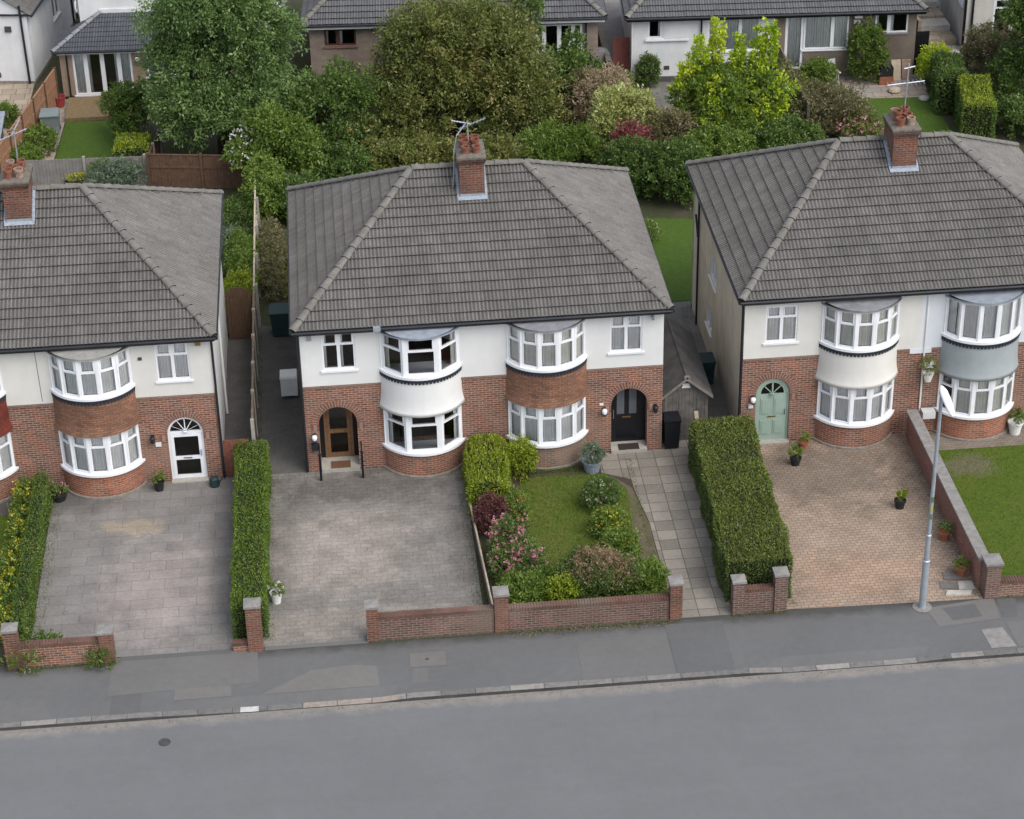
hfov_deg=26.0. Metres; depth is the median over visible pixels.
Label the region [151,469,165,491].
potted plant
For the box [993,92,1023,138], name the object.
shrub
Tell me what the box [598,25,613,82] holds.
fence
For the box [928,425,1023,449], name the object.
paved strip
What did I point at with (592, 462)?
potted plant
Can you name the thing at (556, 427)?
bay window
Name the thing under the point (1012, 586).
garden wall
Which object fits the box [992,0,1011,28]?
window
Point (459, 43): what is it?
olive tree
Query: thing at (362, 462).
handrail
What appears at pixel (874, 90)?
patio
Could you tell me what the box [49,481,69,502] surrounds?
potted plant
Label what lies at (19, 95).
patio
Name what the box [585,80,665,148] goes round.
shrub
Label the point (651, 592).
ground cover
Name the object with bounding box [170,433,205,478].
front door
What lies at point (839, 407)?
bay window
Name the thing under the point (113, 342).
semi detached house
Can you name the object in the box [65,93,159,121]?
decking
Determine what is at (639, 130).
shrub
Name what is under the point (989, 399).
bay window
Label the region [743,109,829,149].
shrub
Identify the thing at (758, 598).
garden wall
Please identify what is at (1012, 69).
bushy tree
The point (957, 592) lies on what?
paving slab
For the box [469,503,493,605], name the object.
fence
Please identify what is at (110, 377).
bay window
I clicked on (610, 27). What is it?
alley
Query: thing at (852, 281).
semi detached house
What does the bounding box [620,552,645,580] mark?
shrub
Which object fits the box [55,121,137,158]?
lawn
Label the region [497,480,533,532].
shrub
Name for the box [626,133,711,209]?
shrub
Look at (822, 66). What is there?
shrub
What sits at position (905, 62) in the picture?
leaning board
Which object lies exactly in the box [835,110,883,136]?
shrub
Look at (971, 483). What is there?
lawn
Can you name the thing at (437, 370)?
bay window
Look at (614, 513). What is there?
shrub
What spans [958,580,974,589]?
paving slab
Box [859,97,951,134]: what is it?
lawn
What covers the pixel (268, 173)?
ivy
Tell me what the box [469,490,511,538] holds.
shrub
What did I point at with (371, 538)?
driveway
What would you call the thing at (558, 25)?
french window
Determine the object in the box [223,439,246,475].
gate
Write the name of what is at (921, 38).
gate
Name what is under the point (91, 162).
shrub
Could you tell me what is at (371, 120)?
bushy tree
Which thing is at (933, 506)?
joint weeds
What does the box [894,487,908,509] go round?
potted plant
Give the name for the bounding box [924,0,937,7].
steps
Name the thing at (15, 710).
pavement patch
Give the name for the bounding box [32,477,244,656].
driveway
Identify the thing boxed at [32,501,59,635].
joint weeds
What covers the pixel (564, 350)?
bay window
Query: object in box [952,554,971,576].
potted plant
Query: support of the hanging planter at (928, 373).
attached to the semi detached house at (852, 281)
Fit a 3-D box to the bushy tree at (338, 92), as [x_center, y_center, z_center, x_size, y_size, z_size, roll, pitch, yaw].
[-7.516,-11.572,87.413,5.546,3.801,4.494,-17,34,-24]
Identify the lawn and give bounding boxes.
[0,515,12,576]
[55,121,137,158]
[518,473,632,571]
[644,218,692,299]
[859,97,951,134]
[938,445,1023,575]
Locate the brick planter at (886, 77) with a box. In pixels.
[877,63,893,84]
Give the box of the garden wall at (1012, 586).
[998,575,1023,597]
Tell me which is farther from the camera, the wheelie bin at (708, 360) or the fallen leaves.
the wheelie bin at (708, 360)
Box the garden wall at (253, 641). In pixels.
[233,597,263,651]
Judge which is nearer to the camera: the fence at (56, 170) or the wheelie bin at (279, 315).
the wheelie bin at (279, 315)
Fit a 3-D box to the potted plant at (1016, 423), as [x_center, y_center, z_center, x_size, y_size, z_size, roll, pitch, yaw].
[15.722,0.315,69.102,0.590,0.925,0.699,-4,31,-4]
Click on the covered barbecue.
(602, 51)
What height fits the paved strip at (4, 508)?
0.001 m
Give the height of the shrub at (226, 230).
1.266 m
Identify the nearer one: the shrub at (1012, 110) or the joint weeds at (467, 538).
the joint weeds at (467, 538)
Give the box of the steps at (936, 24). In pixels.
[921,17,949,31]
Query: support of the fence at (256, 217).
on the garden ground at (658, 206)
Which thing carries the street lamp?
on the pavement
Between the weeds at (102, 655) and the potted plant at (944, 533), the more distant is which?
the potted plant at (944, 533)
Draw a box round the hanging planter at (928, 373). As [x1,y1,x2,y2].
[919,354,941,381]
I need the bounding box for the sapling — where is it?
[506,0,546,112]
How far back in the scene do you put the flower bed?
64.84 m
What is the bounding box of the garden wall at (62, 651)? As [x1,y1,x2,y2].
[0,622,115,669]
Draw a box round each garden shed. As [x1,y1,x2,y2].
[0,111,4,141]
[662,315,712,440]
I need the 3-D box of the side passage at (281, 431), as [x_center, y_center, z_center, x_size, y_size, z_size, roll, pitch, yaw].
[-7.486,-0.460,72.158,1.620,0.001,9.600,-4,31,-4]
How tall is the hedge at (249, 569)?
1.379 m
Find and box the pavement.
[0,596,1023,718]
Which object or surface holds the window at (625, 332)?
in the semi detached house at (529, 298)
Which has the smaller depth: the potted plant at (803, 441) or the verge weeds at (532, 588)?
the verge weeds at (532, 588)
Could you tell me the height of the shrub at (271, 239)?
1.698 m
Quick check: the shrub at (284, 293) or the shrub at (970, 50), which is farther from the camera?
the shrub at (970, 50)
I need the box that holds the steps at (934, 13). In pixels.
[917,8,943,18]
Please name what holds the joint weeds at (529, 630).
on the pavement
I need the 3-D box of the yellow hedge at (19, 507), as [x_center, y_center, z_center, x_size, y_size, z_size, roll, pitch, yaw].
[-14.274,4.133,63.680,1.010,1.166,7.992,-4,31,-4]
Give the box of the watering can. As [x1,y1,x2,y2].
[209,473,222,487]
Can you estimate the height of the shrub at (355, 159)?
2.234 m
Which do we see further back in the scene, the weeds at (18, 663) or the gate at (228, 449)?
the gate at (228, 449)
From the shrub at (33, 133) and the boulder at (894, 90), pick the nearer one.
the shrub at (33, 133)
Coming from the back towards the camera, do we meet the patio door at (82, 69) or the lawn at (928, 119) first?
the patio door at (82, 69)
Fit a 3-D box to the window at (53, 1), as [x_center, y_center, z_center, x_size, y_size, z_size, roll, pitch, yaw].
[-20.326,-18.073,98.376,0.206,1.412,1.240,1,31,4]
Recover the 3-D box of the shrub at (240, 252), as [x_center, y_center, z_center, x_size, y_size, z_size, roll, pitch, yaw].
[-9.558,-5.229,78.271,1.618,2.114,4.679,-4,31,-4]
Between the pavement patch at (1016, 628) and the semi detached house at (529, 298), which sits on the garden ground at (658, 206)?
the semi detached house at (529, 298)
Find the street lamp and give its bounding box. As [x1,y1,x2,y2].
[912,385,954,612]
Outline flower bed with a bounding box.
[470,456,664,604]
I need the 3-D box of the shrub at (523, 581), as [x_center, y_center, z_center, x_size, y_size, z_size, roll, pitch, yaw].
[0.321,5.071,61.816,1.872,1.052,1.735,-4,31,-4]
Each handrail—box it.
[318,444,322,480]
[360,441,363,477]
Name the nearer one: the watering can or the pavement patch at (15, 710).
the pavement patch at (15, 710)
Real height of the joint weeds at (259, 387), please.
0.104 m
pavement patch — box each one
[0,699,50,722]
[108,650,258,695]
[109,693,141,714]
[174,685,231,699]
[263,665,379,693]
[409,651,445,666]
[412,668,428,682]
[576,633,676,679]
[665,621,735,672]
[928,599,999,626]
[942,604,981,619]
[982,627,1016,647]
[996,597,1017,616]
[1006,620,1023,645]
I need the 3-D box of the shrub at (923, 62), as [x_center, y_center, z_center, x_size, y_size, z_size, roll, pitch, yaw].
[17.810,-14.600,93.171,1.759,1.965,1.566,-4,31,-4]
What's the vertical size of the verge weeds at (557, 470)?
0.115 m
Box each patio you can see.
[0,84,33,135]
[639,81,694,111]
[812,75,928,98]
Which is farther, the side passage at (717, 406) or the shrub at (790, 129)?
the shrub at (790, 129)
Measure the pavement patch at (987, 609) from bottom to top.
0.001 m
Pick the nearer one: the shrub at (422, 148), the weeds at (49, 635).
the weeds at (49, 635)
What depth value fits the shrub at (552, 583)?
61.48 m
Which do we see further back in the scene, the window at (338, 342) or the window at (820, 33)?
the window at (820, 33)
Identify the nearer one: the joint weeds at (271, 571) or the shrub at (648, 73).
the joint weeds at (271, 571)
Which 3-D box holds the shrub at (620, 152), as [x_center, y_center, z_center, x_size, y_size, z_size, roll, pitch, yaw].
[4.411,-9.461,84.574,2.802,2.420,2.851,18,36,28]
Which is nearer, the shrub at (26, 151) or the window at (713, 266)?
the window at (713, 266)
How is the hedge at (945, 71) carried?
on the garden ground at (658, 206)
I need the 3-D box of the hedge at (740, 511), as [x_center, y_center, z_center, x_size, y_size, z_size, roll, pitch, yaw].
[6.604,2.728,64.763,2.185,1.630,7.826,-3,31,-3]
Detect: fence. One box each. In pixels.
[0,67,59,173]
[25,154,147,185]
[145,129,162,185]
[145,152,245,188]
[250,286,258,444]
[253,176,260,327]
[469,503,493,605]
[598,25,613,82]
[776,42,809,131]
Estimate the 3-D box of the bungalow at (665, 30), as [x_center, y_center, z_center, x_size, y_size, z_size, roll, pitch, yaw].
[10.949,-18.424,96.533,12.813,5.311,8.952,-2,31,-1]
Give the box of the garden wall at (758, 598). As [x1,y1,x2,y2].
[730,566,789,615]
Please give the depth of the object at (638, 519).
65.22 m
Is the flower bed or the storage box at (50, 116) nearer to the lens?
the flower bed
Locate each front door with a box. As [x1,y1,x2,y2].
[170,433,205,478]
[326,409,351,456]
[611,388,640,441]
[756,381,786,439]
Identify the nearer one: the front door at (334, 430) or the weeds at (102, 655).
the weeds at (102, 655)
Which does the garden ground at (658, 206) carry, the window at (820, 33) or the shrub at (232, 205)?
the shrub at (232, 205)
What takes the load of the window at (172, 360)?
in the semi detached house at (113, 342)
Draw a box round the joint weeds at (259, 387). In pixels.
[257,333,262,441]
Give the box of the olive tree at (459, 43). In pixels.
[352,0,575,145]
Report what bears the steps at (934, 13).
on the garden ground at (658, 206)
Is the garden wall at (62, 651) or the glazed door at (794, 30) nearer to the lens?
the garden wall at (62, 651)
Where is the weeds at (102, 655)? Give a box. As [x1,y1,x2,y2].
[81,642,119,672]
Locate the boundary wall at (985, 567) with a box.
[906,409,1004,598]
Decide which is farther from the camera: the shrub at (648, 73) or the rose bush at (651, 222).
the shrub at (648, 73)
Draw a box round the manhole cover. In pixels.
[158,738,170,745]
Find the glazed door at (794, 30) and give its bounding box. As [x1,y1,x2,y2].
[784,18,803,68]
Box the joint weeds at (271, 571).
[266,493,275,639]
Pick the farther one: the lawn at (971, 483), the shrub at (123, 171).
the shrub at (123, 171)
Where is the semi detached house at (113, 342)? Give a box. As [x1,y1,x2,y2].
[0,158,228,503]
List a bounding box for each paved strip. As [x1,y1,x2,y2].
[0,492,30,514]
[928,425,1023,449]
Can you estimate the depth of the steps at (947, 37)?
96.69 m
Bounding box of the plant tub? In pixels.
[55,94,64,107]
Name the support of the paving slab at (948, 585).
on the driveway at (830, 522)
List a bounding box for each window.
[0,370,5,397]
[0,432,18,479]
[47,347,134,401]
[52,0,60,21]
[58,424,144,477]
[146,53,175,78]
[154,343,193,383]
[321,333,358,373]
[323,29,357,48]
[379,327,461,380]
[382,405,465,456]
[505,319,587,372]
[506,396,588,448]
[536,24,581,51]
[608,316,644,355]
[646,22,663,39]
[664,21,686,37]
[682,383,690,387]
[704,303,711,337]
[707,19,759,53]
[708,253,716,293]
[763,305,798,345]
[801,16,849,51]
[813,380,893,427]
[819,301,900,352]
[875,15,908,34]
[934,372,1014,419]
[941,294,1023,344]
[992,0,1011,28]
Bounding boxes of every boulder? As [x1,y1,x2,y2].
[888,86,900,93]
[919,95,928,101]
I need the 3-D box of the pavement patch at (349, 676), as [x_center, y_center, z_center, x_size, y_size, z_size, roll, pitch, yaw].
[-5.124,7.188,59.203,3.150,0.001,1.000,-4,31,-4]
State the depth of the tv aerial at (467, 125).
67.37 m
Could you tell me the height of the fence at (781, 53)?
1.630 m
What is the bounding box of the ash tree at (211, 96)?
[123,0,315,154]
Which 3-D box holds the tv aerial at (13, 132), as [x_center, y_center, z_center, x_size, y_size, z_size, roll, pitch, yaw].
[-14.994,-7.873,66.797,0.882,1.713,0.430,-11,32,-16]
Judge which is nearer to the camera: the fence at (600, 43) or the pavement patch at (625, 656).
the pavement patch at (625, 656)
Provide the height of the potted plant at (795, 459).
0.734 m
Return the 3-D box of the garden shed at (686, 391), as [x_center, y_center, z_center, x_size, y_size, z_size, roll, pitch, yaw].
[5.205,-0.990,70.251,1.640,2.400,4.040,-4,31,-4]
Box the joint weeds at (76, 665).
[5,662,109,671]
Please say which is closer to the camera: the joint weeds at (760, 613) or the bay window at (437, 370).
the joint weeds at (760, 613)
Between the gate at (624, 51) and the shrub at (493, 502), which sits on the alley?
the gate at (624, 51)
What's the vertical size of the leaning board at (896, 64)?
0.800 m
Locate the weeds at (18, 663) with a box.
[0,641,45,674]
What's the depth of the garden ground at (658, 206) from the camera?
84.46 m
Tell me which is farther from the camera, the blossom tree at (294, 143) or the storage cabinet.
the blossom tree at (294, 143)
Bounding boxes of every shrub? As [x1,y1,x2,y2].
[0,99,20,127]
[10,140,47,176]
[20,120,60,156]
[80,154,147,185]
[87,154,110,182]
[95,74,159,136]
[221,220,239,282]
[221,225,262,304]
[222,191,260,236]
[223,264,260,320]
[255,214,287,301]
[265,168,324,222]
[275,246,287,301]
[307,135,382,180]
[366,128,449,170]
[437,130,534,162]
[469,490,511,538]
[496,564,548,604]
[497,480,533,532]
[502,433,541,482]
[525,561,567,599]
[537,24,603,119]
[540,569,585,600]
[552,540,649,598]
[557,60,634,126]
[578,472,623,513]
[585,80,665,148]
[586,502,634,538]
[594,523,644,559]
[596,133,657,197]
[603,116,658,156]
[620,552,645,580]
[623,69,636,89]
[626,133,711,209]
[633,51,661,87]
[645,103,701,144]
[678,120,759,157]
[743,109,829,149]
[792,76,878,137]
[798,55,839,85]
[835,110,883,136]
[914,40,953,80]
[959,19,1023,84]
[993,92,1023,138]
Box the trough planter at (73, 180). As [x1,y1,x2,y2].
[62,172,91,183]
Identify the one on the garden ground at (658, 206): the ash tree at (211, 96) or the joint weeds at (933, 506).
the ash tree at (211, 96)
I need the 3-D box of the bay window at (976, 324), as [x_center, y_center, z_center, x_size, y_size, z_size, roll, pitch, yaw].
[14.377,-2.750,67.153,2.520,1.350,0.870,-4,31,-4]
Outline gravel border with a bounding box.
[33,99,67,162]
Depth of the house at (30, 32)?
95.22 m
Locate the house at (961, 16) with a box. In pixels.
[937,0,1022,52]
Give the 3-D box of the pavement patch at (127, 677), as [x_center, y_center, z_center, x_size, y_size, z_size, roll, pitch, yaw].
[-8.801,7.050,59.569,4.000,0.001,1.660,-4,31,-4]
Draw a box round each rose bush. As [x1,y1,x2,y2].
[484,512,548,581]
[644,217,663,240]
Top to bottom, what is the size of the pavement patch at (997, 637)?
0.001 m
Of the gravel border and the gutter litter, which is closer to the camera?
the gutter litter
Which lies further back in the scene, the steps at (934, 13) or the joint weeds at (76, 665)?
the steps at (934, 13)
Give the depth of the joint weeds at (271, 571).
63.51 m
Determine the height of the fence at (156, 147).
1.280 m
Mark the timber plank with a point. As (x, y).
(696, 414)
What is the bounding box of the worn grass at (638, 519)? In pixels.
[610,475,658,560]
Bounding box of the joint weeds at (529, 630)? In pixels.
[370,619,681,642]
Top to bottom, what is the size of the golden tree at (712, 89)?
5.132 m
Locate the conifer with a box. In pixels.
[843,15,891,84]
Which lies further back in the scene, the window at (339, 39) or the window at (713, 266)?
the window at (339, 39)
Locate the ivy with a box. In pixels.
[237,147,289,221]
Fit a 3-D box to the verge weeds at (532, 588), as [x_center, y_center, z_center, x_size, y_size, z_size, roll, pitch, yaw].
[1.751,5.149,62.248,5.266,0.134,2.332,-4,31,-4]
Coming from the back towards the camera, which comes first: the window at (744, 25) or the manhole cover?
the window at (744, 25)
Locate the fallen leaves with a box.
[512,620,672,638]
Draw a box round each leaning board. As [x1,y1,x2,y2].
[891,59,900,79]
[902,59,910,79]
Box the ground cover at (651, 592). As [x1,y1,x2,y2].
[631,589,662,595]
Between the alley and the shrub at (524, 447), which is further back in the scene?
the alley
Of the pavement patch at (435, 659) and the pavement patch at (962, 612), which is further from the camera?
the pavement patch at (962, 612)
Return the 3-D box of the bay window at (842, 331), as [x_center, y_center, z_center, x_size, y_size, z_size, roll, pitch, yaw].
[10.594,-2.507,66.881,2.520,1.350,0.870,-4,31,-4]
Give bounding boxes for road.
[0,656,1023,818]
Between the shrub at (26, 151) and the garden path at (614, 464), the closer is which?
the garden path at (614, 464)
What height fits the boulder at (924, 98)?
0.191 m
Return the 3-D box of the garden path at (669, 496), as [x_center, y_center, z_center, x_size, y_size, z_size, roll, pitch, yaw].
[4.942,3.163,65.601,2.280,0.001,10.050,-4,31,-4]
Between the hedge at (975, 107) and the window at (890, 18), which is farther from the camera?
the window at (890, 18)
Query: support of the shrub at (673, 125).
on the garden ground at (658, 206)
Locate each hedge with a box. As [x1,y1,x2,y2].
[0,474,34,645]
[9,471,53,639]
[110,131,151,180]
[229,439,272,639]
[460,432,512,516]
[687,414,793,601]
[926,49,971,114]
[954,73,998,138]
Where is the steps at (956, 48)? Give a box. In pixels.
[933,45,961,55]
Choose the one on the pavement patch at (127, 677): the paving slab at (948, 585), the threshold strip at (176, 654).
the threshold strip at (176, 654)
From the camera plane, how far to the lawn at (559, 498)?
65.87 m
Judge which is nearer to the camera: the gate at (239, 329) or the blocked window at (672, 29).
the gate at (239, 329)
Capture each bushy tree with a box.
[251,53,394,165]
[338,105,434,164]
[985,0,1023,105]
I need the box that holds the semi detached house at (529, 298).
[286,133,674,478]
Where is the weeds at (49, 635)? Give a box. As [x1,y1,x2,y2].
[19,628,66,640]
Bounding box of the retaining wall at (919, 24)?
[916,16,921,49]
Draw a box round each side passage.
[224,336,251,476]
[257,326,308,473]
[664,301,730,420]
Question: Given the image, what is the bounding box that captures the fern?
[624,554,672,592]
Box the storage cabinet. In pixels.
[279,369,297,398]
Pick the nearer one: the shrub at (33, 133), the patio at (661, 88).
the shrub at (33, 133)
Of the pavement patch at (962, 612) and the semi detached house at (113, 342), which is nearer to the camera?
the pavement patch at (962, 612)
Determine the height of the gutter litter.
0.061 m
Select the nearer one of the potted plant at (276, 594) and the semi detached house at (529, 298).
the potted plant at (276, 594)
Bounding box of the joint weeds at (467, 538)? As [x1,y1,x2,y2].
[455,467,481,602]
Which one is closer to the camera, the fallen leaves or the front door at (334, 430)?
the fallen leaves
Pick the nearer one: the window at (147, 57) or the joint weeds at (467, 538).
the joint weeds at (467, 538)
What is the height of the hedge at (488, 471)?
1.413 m
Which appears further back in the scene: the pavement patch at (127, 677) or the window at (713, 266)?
the window at (713, 266)
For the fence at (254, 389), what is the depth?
71.14 m
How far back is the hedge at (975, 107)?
87.69 m
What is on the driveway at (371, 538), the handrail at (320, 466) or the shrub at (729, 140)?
the handrail at (320, 466)
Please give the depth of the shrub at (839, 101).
88.30 m
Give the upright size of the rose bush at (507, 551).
1.496 m
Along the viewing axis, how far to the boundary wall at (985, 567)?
64.12 m
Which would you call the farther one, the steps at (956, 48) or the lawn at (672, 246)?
the steps at (956, 48)
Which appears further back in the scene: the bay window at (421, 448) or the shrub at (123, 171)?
the shrub at (123, 171)
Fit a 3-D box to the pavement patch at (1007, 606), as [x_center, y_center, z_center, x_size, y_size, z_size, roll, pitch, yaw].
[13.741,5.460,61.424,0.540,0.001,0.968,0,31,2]
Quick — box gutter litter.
[0,658,1018,735]
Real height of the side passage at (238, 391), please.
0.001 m
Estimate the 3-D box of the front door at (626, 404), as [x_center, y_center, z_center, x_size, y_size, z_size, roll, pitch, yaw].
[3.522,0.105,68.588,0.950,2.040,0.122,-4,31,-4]
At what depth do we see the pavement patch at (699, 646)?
60.09 m
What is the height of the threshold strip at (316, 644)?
0.001 m
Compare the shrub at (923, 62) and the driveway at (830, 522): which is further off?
the shrub at (923, 62)
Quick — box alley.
[598,0,638,89]
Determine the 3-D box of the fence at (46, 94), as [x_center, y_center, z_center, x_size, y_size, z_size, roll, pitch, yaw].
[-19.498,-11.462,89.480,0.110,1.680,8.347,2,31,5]
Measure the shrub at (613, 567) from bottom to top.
1.632 m
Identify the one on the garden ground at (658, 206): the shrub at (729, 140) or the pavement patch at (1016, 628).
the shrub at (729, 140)
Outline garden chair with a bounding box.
[827,58,840,82]
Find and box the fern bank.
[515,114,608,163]
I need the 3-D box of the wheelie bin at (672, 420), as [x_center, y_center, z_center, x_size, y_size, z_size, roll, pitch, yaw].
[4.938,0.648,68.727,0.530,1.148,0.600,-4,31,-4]
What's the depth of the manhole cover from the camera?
57.18 m
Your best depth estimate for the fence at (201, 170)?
85.60 m
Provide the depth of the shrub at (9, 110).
91.34 m
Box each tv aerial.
[0,119,26,159]
[451,118,485,186]
[887,63,924,107]
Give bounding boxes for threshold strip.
[120,649,231,660]
[265,639,367,649]
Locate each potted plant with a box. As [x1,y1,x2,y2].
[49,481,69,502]
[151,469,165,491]
[267,580,286,604]
[578,438,607,474]
[787,442,803,465]
[797,429,812,449]
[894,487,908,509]
[937,517,953,541]
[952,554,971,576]
[1008,406,1023,434]
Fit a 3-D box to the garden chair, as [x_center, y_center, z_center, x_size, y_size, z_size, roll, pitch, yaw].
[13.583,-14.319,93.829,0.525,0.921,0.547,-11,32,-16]
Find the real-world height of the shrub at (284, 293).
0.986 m
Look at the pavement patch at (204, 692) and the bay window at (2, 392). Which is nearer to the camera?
the pavement patch at (204, 692)
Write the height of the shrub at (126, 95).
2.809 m
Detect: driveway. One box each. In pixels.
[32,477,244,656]
[263,466,482,646]
[760,433,982,608]
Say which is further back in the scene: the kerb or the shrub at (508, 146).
the shrub at (508, 146)
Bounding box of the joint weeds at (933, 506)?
[903,440,977,591]
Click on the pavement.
(827, 635)
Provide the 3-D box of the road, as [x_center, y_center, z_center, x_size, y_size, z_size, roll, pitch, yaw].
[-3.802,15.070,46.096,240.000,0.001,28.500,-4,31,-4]
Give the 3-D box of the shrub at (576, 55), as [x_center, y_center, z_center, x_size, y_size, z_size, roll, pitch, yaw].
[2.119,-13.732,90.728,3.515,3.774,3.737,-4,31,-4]
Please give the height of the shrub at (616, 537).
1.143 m
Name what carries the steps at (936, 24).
on the garden ground at (658, 206)
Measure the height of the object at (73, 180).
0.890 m
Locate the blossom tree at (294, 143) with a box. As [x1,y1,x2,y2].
[218,94,327,176]
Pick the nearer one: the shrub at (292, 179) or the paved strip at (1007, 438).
the paved strip at (1007, 438)
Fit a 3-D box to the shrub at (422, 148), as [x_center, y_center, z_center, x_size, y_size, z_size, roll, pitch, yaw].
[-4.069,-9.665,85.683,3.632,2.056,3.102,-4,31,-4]
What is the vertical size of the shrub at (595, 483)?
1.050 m
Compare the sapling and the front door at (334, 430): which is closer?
the front door at (334, 430)
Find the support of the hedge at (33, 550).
on the garden ground at (658, 206)
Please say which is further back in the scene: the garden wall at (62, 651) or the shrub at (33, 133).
the shrub at (33, 133)
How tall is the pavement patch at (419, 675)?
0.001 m
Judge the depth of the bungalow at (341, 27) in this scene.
92.85 m
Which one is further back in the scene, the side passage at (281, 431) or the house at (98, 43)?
the house at (98, 43)
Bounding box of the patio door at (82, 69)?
[72,53,133,96]
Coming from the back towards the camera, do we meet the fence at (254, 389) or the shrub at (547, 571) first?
the fence at (254, 389)
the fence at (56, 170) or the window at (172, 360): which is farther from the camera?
the fence at (56, 170)
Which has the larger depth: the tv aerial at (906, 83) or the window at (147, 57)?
the window at (147, 57)
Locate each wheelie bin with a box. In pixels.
[269,302,288,336]
[662,411,681,447]
[699,352,715,383]
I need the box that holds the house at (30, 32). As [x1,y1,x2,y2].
[0,0,79,83]
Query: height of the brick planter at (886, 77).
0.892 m
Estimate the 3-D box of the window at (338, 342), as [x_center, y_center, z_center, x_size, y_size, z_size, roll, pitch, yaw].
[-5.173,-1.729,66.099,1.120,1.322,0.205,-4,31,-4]
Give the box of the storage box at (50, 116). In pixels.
[39,107,60,133]
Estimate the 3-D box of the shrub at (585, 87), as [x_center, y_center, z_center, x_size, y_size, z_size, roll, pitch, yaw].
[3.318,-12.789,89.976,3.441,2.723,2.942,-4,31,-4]
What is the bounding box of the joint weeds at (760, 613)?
[733,611,787,616]
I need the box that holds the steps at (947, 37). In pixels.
[929,31,956,45]
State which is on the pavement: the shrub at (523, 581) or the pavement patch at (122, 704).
the pavement patch at (122, 704)
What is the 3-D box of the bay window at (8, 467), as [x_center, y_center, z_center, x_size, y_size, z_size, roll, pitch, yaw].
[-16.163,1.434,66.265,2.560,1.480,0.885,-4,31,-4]
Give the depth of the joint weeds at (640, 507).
65.96 m
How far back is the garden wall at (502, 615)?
60.68 m
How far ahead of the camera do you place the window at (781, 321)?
67.12 m
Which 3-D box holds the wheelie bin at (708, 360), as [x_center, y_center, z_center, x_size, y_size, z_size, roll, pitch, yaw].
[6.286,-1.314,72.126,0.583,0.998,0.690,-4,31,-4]
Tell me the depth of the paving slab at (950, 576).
62.64 m
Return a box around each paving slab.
[940,582,956,589]
[942,572,963,579]
[946,590,971,595]
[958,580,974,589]
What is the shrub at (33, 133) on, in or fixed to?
on the garden ground at (658, 206)
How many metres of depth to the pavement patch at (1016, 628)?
60.47 m
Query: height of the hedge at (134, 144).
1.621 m
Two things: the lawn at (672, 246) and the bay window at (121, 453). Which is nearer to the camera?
the bay window at (121, 453)
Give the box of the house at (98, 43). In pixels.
[50,0,284,96]
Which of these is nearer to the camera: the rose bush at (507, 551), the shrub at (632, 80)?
the rose bush at (507, 551)
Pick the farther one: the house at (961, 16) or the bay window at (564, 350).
the house at (961, 16)
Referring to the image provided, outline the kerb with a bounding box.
[0,648,1023,730]
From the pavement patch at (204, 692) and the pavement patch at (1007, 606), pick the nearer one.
the pavement patch at (204, 692)
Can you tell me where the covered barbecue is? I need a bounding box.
[598,47,611,69]
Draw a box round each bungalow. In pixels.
[298,0,607,89]
[620,0,929,82]
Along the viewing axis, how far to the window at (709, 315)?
73.52 m
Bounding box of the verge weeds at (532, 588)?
[480,568,665,604]
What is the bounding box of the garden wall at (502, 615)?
[364,575,683,642]
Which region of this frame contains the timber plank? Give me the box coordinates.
[694,411,698,421]
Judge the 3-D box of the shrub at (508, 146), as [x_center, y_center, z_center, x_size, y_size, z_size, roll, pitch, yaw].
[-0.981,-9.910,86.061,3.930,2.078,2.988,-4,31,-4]
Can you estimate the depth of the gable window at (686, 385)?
68.29 m
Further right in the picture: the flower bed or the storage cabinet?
the flower bed
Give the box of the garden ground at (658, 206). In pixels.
[0,0,1023,665]
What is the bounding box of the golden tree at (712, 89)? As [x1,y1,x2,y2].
[664,16,801,144]
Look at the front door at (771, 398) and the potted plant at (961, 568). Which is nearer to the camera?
the potted plant at (961, 568)
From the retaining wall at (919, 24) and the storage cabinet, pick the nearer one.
the storage cabinet
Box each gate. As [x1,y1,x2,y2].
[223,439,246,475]
[225,287,251,338]
[613,37,629,72]
[913,31,929,72]
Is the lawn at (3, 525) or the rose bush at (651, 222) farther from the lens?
the rose bush at (651, 222)
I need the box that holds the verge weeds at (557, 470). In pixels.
[512,465,584,475]
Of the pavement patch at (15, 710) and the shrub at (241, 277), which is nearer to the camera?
the pavement patch at (15, 710)
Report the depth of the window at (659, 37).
93.33 m
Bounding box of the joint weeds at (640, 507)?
[627,457,664,591]
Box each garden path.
[600,452,629,478]
[624,440,731,617]
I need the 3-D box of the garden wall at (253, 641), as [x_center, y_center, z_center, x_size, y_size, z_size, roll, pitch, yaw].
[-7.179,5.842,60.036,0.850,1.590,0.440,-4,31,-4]
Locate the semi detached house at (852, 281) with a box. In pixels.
[685,105,1023,449]

